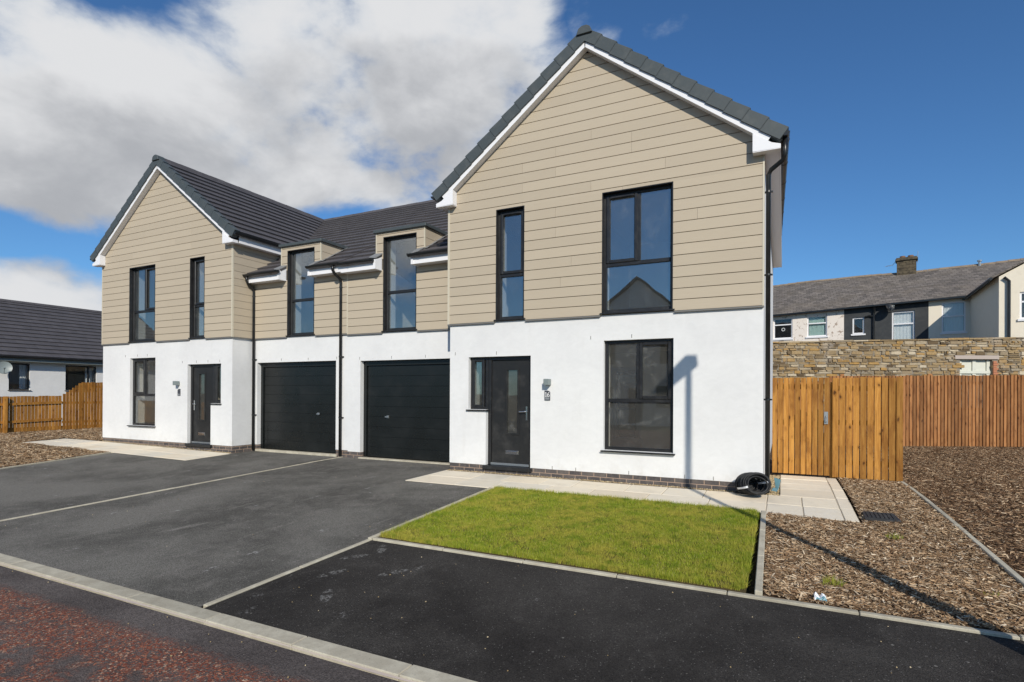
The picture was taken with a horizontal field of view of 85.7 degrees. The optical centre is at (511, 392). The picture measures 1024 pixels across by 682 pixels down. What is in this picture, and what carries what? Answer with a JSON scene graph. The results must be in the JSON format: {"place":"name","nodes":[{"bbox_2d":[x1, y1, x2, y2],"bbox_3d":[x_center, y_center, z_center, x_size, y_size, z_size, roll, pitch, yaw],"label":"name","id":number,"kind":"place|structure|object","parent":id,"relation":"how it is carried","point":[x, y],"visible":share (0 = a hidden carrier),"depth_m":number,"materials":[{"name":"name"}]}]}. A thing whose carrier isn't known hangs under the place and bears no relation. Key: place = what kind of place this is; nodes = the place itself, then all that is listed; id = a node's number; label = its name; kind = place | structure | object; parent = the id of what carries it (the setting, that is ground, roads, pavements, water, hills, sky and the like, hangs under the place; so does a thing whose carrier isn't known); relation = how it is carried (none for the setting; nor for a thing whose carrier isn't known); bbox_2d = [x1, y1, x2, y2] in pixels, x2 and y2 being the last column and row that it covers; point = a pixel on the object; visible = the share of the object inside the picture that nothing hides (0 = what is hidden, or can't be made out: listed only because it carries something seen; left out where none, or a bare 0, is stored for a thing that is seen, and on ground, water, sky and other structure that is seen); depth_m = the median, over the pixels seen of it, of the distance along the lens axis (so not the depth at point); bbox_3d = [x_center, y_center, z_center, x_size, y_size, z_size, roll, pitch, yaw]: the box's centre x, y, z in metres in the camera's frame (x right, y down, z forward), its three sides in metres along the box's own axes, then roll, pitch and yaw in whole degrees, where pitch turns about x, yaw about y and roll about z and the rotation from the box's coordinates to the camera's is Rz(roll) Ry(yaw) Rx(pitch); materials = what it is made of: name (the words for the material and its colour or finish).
{"place":"outdoors","nodes":[
{"label":"outdoors","id":0,"kind":"place"},
{"bbox_2d":[0,427,108,467],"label":"bark mulch","id":1,"kind":"object","parent":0,"point":[13,438],"visible":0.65,"depth_m":14.59,"materials":[{"name":"brown wood"}]},
{"bbox_2d":[26,439,229,460],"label":"path","id":2,"kind":"structure","parent":0,"point":[161,452],"depth_m":14.08,"materials":[{"name":"beige concrete"}]},
{"bbox_2d":[0,451,333,519],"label":"driveway","id":3,"kind":"structure","parent":0,"point":[35,488],"depth_m":10.52,"materials":[{"name":"grey asphalt"}]},
{"bbox_2d":[0,566,399,681],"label":"road","id":4,"kind":"structure","parent":0,"point":[51,623],"depth_m":3.75,"materials":[{"name":"red asphalt"}]},
{"bbox_2d":[0,457,486,606],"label":"driveway","id":5,"kind":"structure","parent":0,"point":[199,545],"depth_m":6.88,"materials":[{"name":"grey asphalt"}]},
{"bbox_2d":[405,470,445,480],"bbox_3d":[-1.549,1.530,10.193,0.116,0.088,1.215,0,0,26],"label":"curb edging","id":6,"kind":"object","parent":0,"point":[422,476],"depth_m":9.92,"materials":[{"name":"concrete"}]},
{"bbox_2d":[5,473,910,679],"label":"loose stones","id":7,"kind":"object","parent":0,"point":[402,617],"visible":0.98,"depth_m":3.90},
{"bbox_2d":[1,424,1018,635],"bbox_3d":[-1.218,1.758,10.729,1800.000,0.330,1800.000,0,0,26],"label":"ground","id":8,"kind":"structure","parent":0,"point":[750,589],"depth_m":6.41,"materials":[{"name":"grey concrete"}]},
{"bbox_2d":[0,396,61,432],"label":"wooden fence","id":9,"kind":"object","parent":8,"relation":"on","point":[13,408],"visible":0.85,"depth_m":19.10,"materials":[{"name":"brown wood"}]},
{"bbox_2d":[0,299,102,427],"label":"bungalow","id":10,"kind":"object","parent":8,"relation":"on","point":[48,350],"visible":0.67,"depth_m":24.61,"materials":[{"name":"paint"}]},
{"bbox_2d":[8,363,30,390],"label":"window","id":11,"kind":"structure","parent":10,"relation":"in","point":[27,389],"depth_m":22.95,"materials":[{"name":"black plastic"}]},
{"bbox_2d":[65,365,95,390],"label":"window","id":12,"kind":"structure","parent":10,"relation":"in","point":[94,367],"depth_m":25.06,"materials":[{"name":"black plastic"}]},
{"bbox_2d":[0,452,110,468],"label":"edging kerb","id":13,"kind":"structure","parent":8,"relation":"on","point":[55,460],"depth_m":12.35,"materials":[{"name":"concrete"}]},
{"bbox_2d":[62,382,102,429],"bbox_3d":[-15.463,0.580,21.774,0.180,1.955,3.950,0,0,26],"label":"wooden fence","id":14,"kind":"object","parent":8,"relation":"on","point":[90,403],"visible":0.36,"depth_m":20.58,"materials":[{"name":"brown wood"}]},
{"bbox_2d":[0,553,221,624],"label":"kerb","id":15,"kind":"structure","parent":8,"relation":"on","point":[185,609],"depth_m":4.79,"materials":[{"name":"concrete"}]},
{"bbox_2d":[0,457,340,521],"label":"edging kerb","id":16,"kind":"structure","parent":8,"relation":"on","point":[152,492],"depth_m":8.80,"materials":[{"name":"concrete"}]},
{"bbox_2d":[90,155,441,459],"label":"house","id":17,"kind":"structure","parent":8,"relation":"on","point":[224,316],"depth_m":14.21,"materials":[{"name":"brown"}]},
{"bbox_2d":[127,358,155,426],"bbox_3d":[-10.118,-0.014,15.159,1.226,1.884,0.205,0,0,26],"label":"window","id":18,"kind":"structure","parent":17,"relation":"in","point":[145,361],"depth_m":15.23,"materials":[{"name":"black plastic"}]},
{"bbox_2d":[129,264,155,342],"bbox_3d":[-10.092,-2.430,15.150,1.240,2.064,0.180,0,0,26],"label":"window","id":19,"kind":"structure","parent":17,"relation":"in","point":[132,271],"depth_m":15.36,"materials":[{"name":"black plastic"}]},
{"bbox_2d":[188,256,204,338],"bbox_3d":[-7.997,-2.422,14.121,0.645,2.064,0.180,0,0,26],"label":"window","id":20,"kind":"structure","parent":17,"relation":"in","point":[194,305],"depth_m":14.21,"materials":[{"name":"black plastic"}]},
{"bbox_2d":[185,364,213,447],"bbox_3d":[-7.951,0.322,14.117,0.995,2.106,0.220,0,0,26],"label":"front door","id":21,"kind":"structure","parent":17,"relation":"in","point":[200,429],"depth_m":14.19,"materials":[{"name":"black plastic"}]},
{"bbox_2d":[209,364,221,404],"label":"window","id":22,"kind":"structure","parent":17,"relation":"in","point":[216,366],"depth_m":13.87,"materials":[{"name":"black plastic"}]},
{"bbox_2d":[261,361,335,452],"bbox_3d":[-5.217,0.350,13.530,2.640,2.209,0.092,0,0,26],"label":"garage door","id":23,"kind":"structure","parent":17,"relation":"in","point":[298,401],"depth_m":13.53,"materials":[{"name":"black metal"}]},
{"bbox_2d":[286,247,314,335],"bbox_3d":[-5.062,-2.421,13.347,0.960,2.088,0.180,0,0,26],"label":"window","id":24,"kind":"structure","parent":17,"relation":"in","point":[290,254],"depth_m":13.50,"materials":[{"name":"black plastic"}]},
{"bbox_2d":[203,539,369,607],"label":"edging kerb","id":25,"kind":"structure","parent":8,"relation":"on","point":[276,576],"depth_m":5.08,"materials":[{"name":"concrete"}]},
{"bbox_2d":[205,614,476,681],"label":"kerb","id":26,"kind":"structure","parent":8,"relation":"on","point":[415,673],"depth_m":3.68,"materials":[{"name":"concrete"}]},
{"bbox_2d":[0,563,414,681],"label":"kerb mortar","id":27,"kind":"object","parent":26,"relation":"on","point":[356,666],"visible":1,"depth_m":4.00,"materials":[{"name":"beige concrete"}]},
{"bbox_2d":[368,487,491,539],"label":"edging kerb","id":28,"kind":"structure","parent":8,"relation":"on","point":[404,523],"depth_m":7.20,"materials":[{"name":"concrete"}]},
{"bbox_2d":[102,440,779,495],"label":"gravel","id":29,"kind":"structure","parent":8,"relation":"on","point":[773,482],"depth_m":9.53,"materials":[{"name":"grey gravel"}]},
{"bbox_2d":[771,478,780,491],"bbox_3d":[4.042,1.409,8.456,0.100,0.190,0.175,0,0,45],"label":"plastic scrap","id":30,"kind":"object","parent":29,"relation":"on","point":[777,483],"visible":1,"depth_m":8.49,"materials":[{"name":"teal plastic"}]},
{"bbox_2d":[337,25,789,492],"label":"house","id":31,"kind":"structure","parent":8,"relation":"on","point":[596,224],"depth_m":9.69,"materials":[{"name":"brown"}]},
{"bbox_2d":[381,232,416,331],"bbox_3d":[-2.415,-2.386,12.046,0.960,2.088,0.180,0,0,26],"label":"window","id":32,"kind":"structure","parent":31,"relation":"in","point":[386,240],"depth_m":12.20,"materials":[{"name":"black plastic"}]},
{"bbox_2d":[363,359,449,461],"bbox_3d":[-2.193,0.386,12.044,2.640,2.209,0.092,0,0,26],"label":"garage door","id":33,"kind":"structure","parent":31,"relation":"in","point":[407,404],"depth_m":12.09,"materials":[{"name":"black metal"}]},
{"bbox_2d":[466,357,488,410],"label":"window","id":34,"kind":"structure","parent":31,"relation":"in","point":[484,405],"depth_m":10.50,"materials":[{"name":"black plastic"}]},
{"bbox_2d":[482,356,531,471],"bbox_3d":[-0.058,0.376,10.238,0.995,2.106,0.220,0,0,26],"label":"front door","id":35,"kind":"structure","parent":31,"relation":"in","point":[510,450],"depth_m":10.30,"materials":[{"name":"black plastic"}]},
{"bbox_2d":[494,206,524,320],"bbox_3d":[-0.009,-2.367,10.195,0.645,2.064,0.180,0,0,26],"label":"window","id":36,"kind":"structure","parent":31,"relation":"in","point":[500,213],"depth_m":10.27,"materials":[{"name":"black plastic"}]},
{"bbox_2d":[616,372,635,437],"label":"window","id":37,"kind":"structure","parent":31,"relation":"in","point":[622,408],"depth_m":17.36,"materials":[{"name":"black plastic"}]},
{"bbox_2d":[600,182,674,314],"bbox_3d":[2.085,-2.359,9.166,1.240,2.064,0.180,0,0,26],"label":"window","id":38,"kind":"structure","parent":31,"relation":"in","point":[636,192],"depth_m":9.20,"materials":[{"name":"black plastic"}]},
{"bbox_2d":[600,338,674,454],"bbox_3d":[2.093,0.058,9.158,1.226,1.884,0.205,0,0,26],"label":"window","id":39,"kind":"structure","parent":31,"relation":"in","point":[647,342],"depth_m":9.16,"materials":[{"name":"black plastic"}]},
{"bbox_2d":[373,537,1023,640],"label":"edging kerb","id":40,"kind":"structure","parent":8,"relation":"on","point":[854,612],"depth_m":4.53,"materials":[{"name":"concrete"}]},
{"bbox_2d":[619,382,806,439],"bbox_3d":[0.961,0.597,21.977,19.980,2.095,0.160,0,0,26],"label":"wooden fence","id":41,"kind":"object","parent":8,"relation":"on","point":[626,420],"visible":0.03,"depth_m":20.26,"materials":[{"name":"wood"}]},
{"bbox_2d":[755,510,765,595],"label":"edging kerb","id":42,"kind":"structure","parent":8,"relation":"on","point":[759,581],"depth_m":5.31,"materials":[{"name":"concrete"}]},
{"bbox_2d":[773,276,852,341],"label":"terraced house","id":43,"kind":"structure","parent":8,"relation":"on","point":[812,310],"depth_m":29.68,"materials":[{"name":"white paint"}]},
{"bbox_2d":[773,318,793,340],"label":"window","id":44,"kind":"structure","parent":43,"relation":"in","point":[787,338],"depth_m":29.70,"materials":[{"name":"white plastic"}]},
{"bbox_2d":[806,316,827,337],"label":"window","id":45,"kind":"structure","parent":43,"relation":"in","point":[816,325],"depth_m":28.84,"materials":[{"name":"white plastic"}]},
{"bbox_2d":[829,377,902,481],"bbox_3d":[6.133,0.682,9.568,1.070,1.911,0.150,0,0,26],"label":"wooden fence","id":46,"kind":"object","parent":8,"relation":"on","point":[855,403],"visible":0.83,"depth_m":9.50,"materials":[{"name":"brown wood"}]},
{"bbox_2d":[772,377,829,475],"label":"garden gate","id":47,"kind":"structure","parent":46,"relation":"attached to","point":[814,422],"depth_m":9.94,"materials":[{"name":"brown wood"}]},
{"bbox_2d":[843,255,928,339],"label":"terraced house","id":48,"kind":"structure","parent":8,"relation":"on","point":[887,306],"depth_m":27.55,"materials":[{"name":"grey paint"}]},
{"bbox_2d":[851,317,865,335],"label":"window","id":49,"kind":"structure","parent":48,"relation":"in","point":[854,334],"depth_m":27.66,"materials":[{"name":"white plastic"}]},
{"bbox_2d":[892,311,914,338],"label":"window","id":50,"kind":"structure","parent":48,"relation":"in","point":[903,322],"depth_m":26.66,"materials":[{"name":"white plastic"}]},
{"bbox_2d":[829,374,1023,446],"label":"wooden fence","id":51,"kind":"object","parent":8,"relation":"on","point":[966,410],"visible":0.69,"depth_m":15.84,"materials":[{"name":"red wood"}]},
{"bbox_2d":[900,481,1023,584],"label":"edging kerb","id":52,"kind":"structure","parent":8,"relation":"on","point":[1007,568],"depth_m":5.65,"materials":[{"name":"concrete"}]},
{"bbox_2d":[928,258,1023,338],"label":"terraced house","id":53,"kind":"structure","parent":8,"relation":"on","point":[982,300],"depth_m":25.16,"materials":[{"name":"beige paint"}]},
{"bbox_2d":[940,301,966,334],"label":"window","id":54,"kind":"structure","parent":53,"relation":"in","point":[953,311],"depth_m":25.53,"materials":[{"name":"white plastic"}]},
{"bbox_2d":[1018,292,1023,320],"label":"window","id":55,"kind":"structure","parent":53,"relation":"in","point":[1021,318],"depth_m":20.40,"materials":[{"name":"white plastic"}]},
{"bbox_2d":[0,0,1023,310],"label":"sky","id":56,"kind":"structure","parent":0,"point":[904,119],"materials":[{"name":"blue"}]},
{"bbox_2d":[378,484,760,592],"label":"lawn","id":57,"kind":"structure","parent":0,"point":[549,497],"depth_m":6.31,"materials":[{"name":"green plant"}]},
{"bbox_2d":[204,540,1023,681],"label":"pavement","id":58,"kind":"structure","parent":0,"point":[534,623],"depth_m":3.97,"materials":[{"name":"black asphalt"}]},
{"bbox_2d":[412,470,858,521],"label":"path","id":59,"kind":"structure","parent":0,"point":[815,494],"depth_m":8.41,"materials":[{"name":"beige concrete"}]},
{"bbox_2d":[733,472,770,494],"bbox_3d":[3.528,1.329,8.093,0.423,0.362,0.478,0,0,0],"label":"pipe coil","id":60,"kind":"object","parent":59,"relation":"on","point":[747,483],"visible":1,"depth_m":7.99,"materials":[{"name":"black plastic"}]},
{"bbox_2d":[762,477,1023,634],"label":"bark mulch","id":61,"kind":"object","parent":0,"point":[953,582],"visible":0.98,"depth_m":5.10,"materials":[{"name":"brown wood"}]},
{"bbox_2d":[814,592,826,600],"bbox_3d":[2.439,1.609,4.365,0.096,0.057,0.069,0,0,26],"label":"paper scrap","id":62,"kind":"object","parent":61,"relation":"on","point":[822,596],"visible":1,"depth_m":4.36,"materials":[{"name":"white paper"}]},
{"bbox_2d":[821,574,847,586],"bbox_3d":[2.723,1.595,4.677,0.242,0.134,0.202,0,0,26],"label":"grass tuft","id":63,"kind":"object","parent":61,"relation":"on","point":[833,581],"visible":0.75,"depth_m":4.66,"materials":[{"name":"green plant"}]},
{"bbox_2d":[862,511,900,522],"bbox_3d":[4.526,1.549,6.771,0.360,0.114,0.360,0,0,26],"label":"drain cover","id":64,"kind":"object","parent":61,"relation":"on","point":[877,516],"visible":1,"depth_m":6.69,"materials":[{"name":"grey metal"}]},
{"bbox_2d":[885,532,902,539],"bbox_3d":[4.117,1.542,5.938,0.196,0.098,0.161,0,0,26],"label":"grass tuft","id":65,"kind":"object","parent":61,"relation":"on","point":[894,536],"visible":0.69,"depth_m":5.93,"materials":[{"name":"green plant"}]},
{"bbox_2d":[770,439,1023,577],"bbox_3d":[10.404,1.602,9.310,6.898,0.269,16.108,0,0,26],"label":"bark mulch","id":66,"kind":"object","parent":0,"point":[967,457],"visible":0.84,"depth_m":8.99,"materials":[{"name":"brown wood"}]},
{"bbox_2d":[773,337,1023,439],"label":"stone wall","id":67,"kind":"structure","parent":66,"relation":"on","point":[922,357],"depth_m":18.97,"materials":[{"name":"beige stone"}]}
]}

